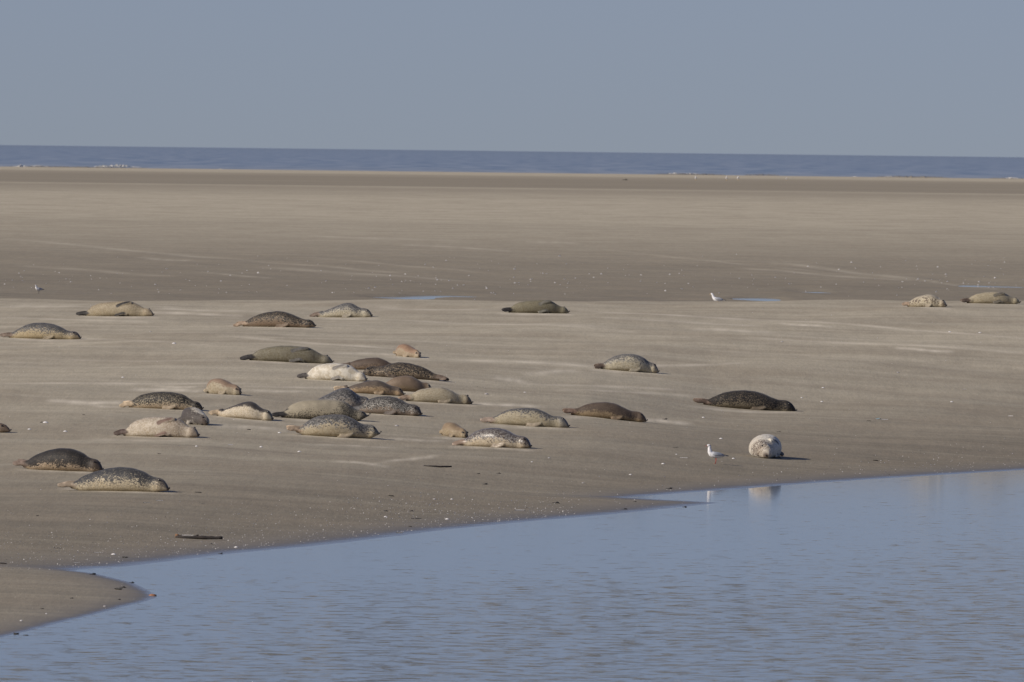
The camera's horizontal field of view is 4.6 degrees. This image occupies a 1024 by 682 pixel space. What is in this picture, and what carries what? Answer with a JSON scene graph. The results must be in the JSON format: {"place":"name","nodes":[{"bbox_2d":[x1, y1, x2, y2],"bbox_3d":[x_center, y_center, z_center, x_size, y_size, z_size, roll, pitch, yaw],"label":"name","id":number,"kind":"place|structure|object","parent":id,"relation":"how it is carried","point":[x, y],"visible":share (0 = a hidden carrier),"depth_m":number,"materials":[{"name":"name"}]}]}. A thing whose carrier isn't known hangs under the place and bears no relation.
{"place":"outdoors","nodes":[
{"label":"outdoors","id":0,"kind":"place"},
{"bbox_2d":[0,167,1023,636],"bbox_3d":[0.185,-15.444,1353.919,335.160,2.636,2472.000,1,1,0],"label":"ground","id":1,"kind":"structure","parent":0,"point":[852,333],"depth_m":277.27,"materials":[{"name":"beige sand"}]},
{"bbox_2d":[0,423,11,432],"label":"harbour seal","id":2,"kind":"object","parent":1,"relation":"on","point":[4,428],"visible":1,"depth_m":222.42,"materials":[{"name":"fur"}]},
{"bbox_2d":[35,285,43,293],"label":"gull","id":3,"kind":"object","parent":1,"relation":"on","point":[38,289],"visible":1,"depth_m":478.49,"materials":[{"name":"white"}]},
{"bbox_2d":[0,323,81,338],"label":"harbour seal","id":4,"kind":"object","parent":1,"relation":"on","point":[42,331],"visible":1,"depth_m":272.90,"materials":[{"name":"fur"}]},
{"bbox_2d":[13,448,103,471],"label":"harbour seal","id":5,"kind":"object","parent":1,"relation":"on","point":[63,459],"visible":0.99,"depth_m":205.59,"materials":[{"name":"fur"}]},
{"bbox_2d":[57,467,169,491],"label":"harbour seal","id":6,"kind":"object","parent":1,"relation":"on","point":[121,479],"visible":1,"depth_m":197.42,"materials":[{"name":"fur"}]},
{"bbox_2d":[76,301,153,315],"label":"harbour seal","id":7,"kind":"object","parent":1,"relation":"on","point":[122,308],"visible":1,"depth_m":292.21,"materials":[{"name":"fur"}]},
{"bbox_2d":[113,417,199,437],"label":"harbour seal","id":8,"kind":"object","parent":1,"relation":"on","point":[161,427],"visible":1,"depth_m":221.54,"materials":[{"name":"fur"}]},
{"bbox_2d":[119,392,203,409],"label":"harbour seal","id":9,"kind":"object","parent":1,"relation":"on","point":[166,400],"visible":0.94,"depth_m":233.47,"materials":[{"name":"fur"}]},
{"bbox_2d":[178,407,208,424],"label":"harbour seal","id":10,"kind":"object","parent":1,"relation":"on","point":[193,415],"visible":0.98,"depth_m":227.35,"materials":[{"name":"fur"}]},
{"bbox_2d":[175,534,222,538],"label":"driftwood","id":11,"kind":"object","parent":1,"relation":"on","point":[197,536],"visible":1,"depth_m":181.54,"materials":[{"name":"brown wood"}]},
{"bbox_2d":[203,378,241,394],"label":"harbour seal","id":12,"kind":"object","parent":1,"relation":"on","point":[218,386],"visible":1,"depth_m":240.61,"materials":[{"name":"fur"}]},
{"bbox_2d":[209,401,273,420],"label":"harbour seal","id":13,"kind":"object","parent":1,"relation":"on","point":[249,410],"visible":1,"depth_m":231.65,"materials":[{"name":"fur"}]},
{"bbox_2d":[233,311,315,327],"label":"harbour seal","id":14,"kind":"object","parent":1,"relation":"on","point":[276,319],"visible":1,"depth_m":282.62,"materials":[{"name":"fur"}]},
{"bbox_2d":[240,346,333,363],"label":"harbour seal","id":15,"kind":"object","parent":1,"relation":"on","point":[299,354],"visible":0.99,"depth_m":258.07,"materials":[{"name":"fur"}]},
{"bbox_2d":[272,399,370,420],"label":"harbour seal","id":16,"kind":"object","parent":1,"relation":"on","point":[308,409],"visible":0.8,"depth_m":233.02,"materials":[{"name":"fur"}]},
{"bbox_2d":[297,363,367,380],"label":"harbour seal","id":17,"kind":"object","parent":1,"relation":"on","point":[336,371],"visible":1,"depth_m":248.66,"materials":[{"name":"fur"}]},
{"bbox_2d":[286,414,381,438],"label":"harbour seal","id":18,"kind":"object","parent":1,"relation":"on","point":[340,426],"visible":1,"depth_m":225.20,"materials":[{"name":"fur"}]},
{"bbox_2d":[309,303,372,316],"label":"harbour seal","id":19,"kind":"object","parent":1,"relation":"on","point":[347,310],"visible":1,"depth_m":293.76,"materials":[{"name":"fur"}]},
{"bbox_2d":[319,388,368,406],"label":"harbour seal","id":20,"kind":"object","parent":1,"relation":"on","point":[350,397],"visible":0.55,"depth_m":237.66,"materials":[{"name":"fur"}]},
{"bbox_2d":[341,358,391,369],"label":"harbour seal","id":21,"kind":"object","parent":1,"relation":"on","point":[362,364],"visible":0.56,"depth_m":255.12,"materials":[{"name":"fur"}]},
{"bbox_2d":[334,380,405,395],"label":"harbour seal","id":22,"kind":"object","parent":1,"relation":"on","point":[377,387],"visible":0.88,"depth_m":244.31,"materials":[{"name":"fur"}]},
{"bbox_2d":[353,396,422,415],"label":"harbour seal","id":23,"kind":"object","parent":1,"relation":"on","point":[387,405],"visible":0.9,"depth_m":236.06,"materials":[{"name":"fur"}]},
{"bbox_2d":[363,362,448,380],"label":"harbour seal","id":24,"kind":"object","parent":1,"relation":"on","point":[393,370],"visible":0.88,"depth_m":251.37,"materials":[{"name":"fur"}]},
{"bbox_2d":[393,344,420,357],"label":"harbour seal","id":25,"kind":"object","parent":1,"relation":"on","point":[404,350],"visible":1,"depth_m":263.59,"materials":[{"name":"fur"}]},
{"bbox_2d":[386,376,430,391],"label":"harbour seal","id":26,"kind":"object","parent":1,"relation":"on","point":[408,383],"visible":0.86,"depth_m":246.22,"materials":[{"name":"fur"}]},
{"bbox_2d":[398,387,472,403],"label":"harbour seal","id":27,"kind":"object","parent":1,"relation":"on","point":[438,395],"visible":0.99,"depth_m":242.39,"materials":[{"name":"fur"}]},
{"bbox_2d":[424,465,451,466],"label":"flat stick","id":28,"kind":"object","parent":1,"relation":"on","point":[436,466],"visible":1,"depth_m":214.06,"materials":[{"name":"brown wood"}]},
{"bbox_2d":[346,492,539,525],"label":"shell cluster","id":29,"kind":"object","parent":1,"relation":"on","point":[429,506],"visible":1,"depth_m":196.94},
{"bbox_2d":[439,422,467,437],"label":"harbour seal","id":30,"kind":"object","parent":1,"relation":"on","point":[450,429],"visible":0.99,"depth_m":228.99,"materials":[{"name":"fur"}]},
{"bbox_2d":[17,474,889,567],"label":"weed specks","id":31,"kind":"object","parent":1,"relation":"on","point":[404,509],"visible":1,"depth_m":192.53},
{"bbox_2d":[452,428,531,447],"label":"harbour seal","id":32,"kind":"object","parent":1,"relation":"on","point":[494,437],"visible":1,"depth_m":224.21,"materials":[{"name":"fur"}]},
{"bbox_2d":[9,306,990,543],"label":"shell specks","id":33,"kind":"object","parent":1,"relation":"on","point":[446,345],"visible":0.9,"depth_m":239.36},
{"bbox_2d":[1,452,1012,569],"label":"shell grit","id":34,"kind":"object","parent":1,"relation":"on","point":[379,521],"visible":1,"depth_m":190.75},
{"bbox_2d":[20,255,1008,299],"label":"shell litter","id":35,"kind":"object","parent":1,"relation":"on","point":[530,279],"visible":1,"depth_m":549.22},
{"bbox_2d":[480,408,569,427],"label":"harbour seal","id":36,"kind":"object","parent":1,"relation":"on","point":[534,417],"visible":1,"depth_m":234.78,"materials":[{"name":"fur"}]},
{"bbox_2d":[502,300,569,312],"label":"harbour seal","id":37,"kind":"object","parent":1,"relation":"on","point":[540,306],"visible":1,"depth_m":297.09,"materials":[{"name":"fur"}]},
{"bbox_2d":[562,402,647,421],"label":"harbour seal","id":38,"kind":"object","parent":1,"relation":"on","point":[609,410],"visible":1,"depth_m":240.72,"materials":[{"name":"fur"}]},
{"bbox_2d":[594,354,659,372],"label":"harbour seal","id":39,"kind":"object","parent":1,"relation":"on","point":[630,362],"visible":1,"depth_m":262.04,"materials":[{"name":"fur"}]},
{"bbox_2d":[706,444,727,463],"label":"gull","id":40,"kind":"object","parent":1,"relation":"on","point":[712,454],"visible":1,"depth_m":224.37,"materials":[{"name":"white"}]},
{"bbox_2d":[711,293,724,301],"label":"gull","id":41,"kind":"object","parent":1,"relation":"on","point":[717,299],"visible":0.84,"depth_m":449.98,"materials":[{"name":"white"}]},
{"bbox_2d":[693,390,796,410],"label":"harbour seal","id":42,"kind":"object","parent":1,"relation":"on","point":[746,399],"visible":1,"depth_m":252.07,"materials":[{"name":"fur"}]},
{"bbox_2d":[749,434,783,457],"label":"harbour seal","id":43,"kind":"object","parent":1,"relation":"on","point":[765,446],"visible":1,"depth_m":228.52,"materials":[{"name":"fur"}]},
{"bbox_2d":[902,294,946,306],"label":"harbour seal","id":44,"kind":"object","parent":1,"relation":"on","point":[928,300],"visible":1,"depth_m":304.12,"materials":[{"name":"fur"}]},
{"bbox_2d":[960,292,1020,303],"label":"harbour seal","id":45,"kind":"object","parent":1,"relation":"on","point":[995,297],"visible":1,"depth_m":307.89,"materials":[{"name":"fur"}]},
{"bbox_2d":[0,285,1023,681],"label":"channel water","id":46,"kind":"structure","parent":0,"point":[908,579],"depth_m":159.04,"materials":[{"name":"blue liquid"}]},
{"bbox_2d":[0,145,1023,178],"bbox_3d":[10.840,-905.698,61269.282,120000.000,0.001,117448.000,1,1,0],"label":"sea","id":47,"kind":"structure","parent":0,"point":[508,161],"depth_m":6431.53,"materials":[{"name":"liquid"}]},
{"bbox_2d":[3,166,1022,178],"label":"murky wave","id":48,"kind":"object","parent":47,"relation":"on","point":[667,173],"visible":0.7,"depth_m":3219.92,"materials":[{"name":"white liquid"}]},
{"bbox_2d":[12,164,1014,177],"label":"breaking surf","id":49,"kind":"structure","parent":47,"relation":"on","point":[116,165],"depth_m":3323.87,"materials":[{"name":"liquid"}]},
{"bbox_2d":[0,0,1023,156],"label":"sky","id":50,"kind":"structure","parent":0,"point":[790,77],"materials":[{"name":"blue"}]}
]}

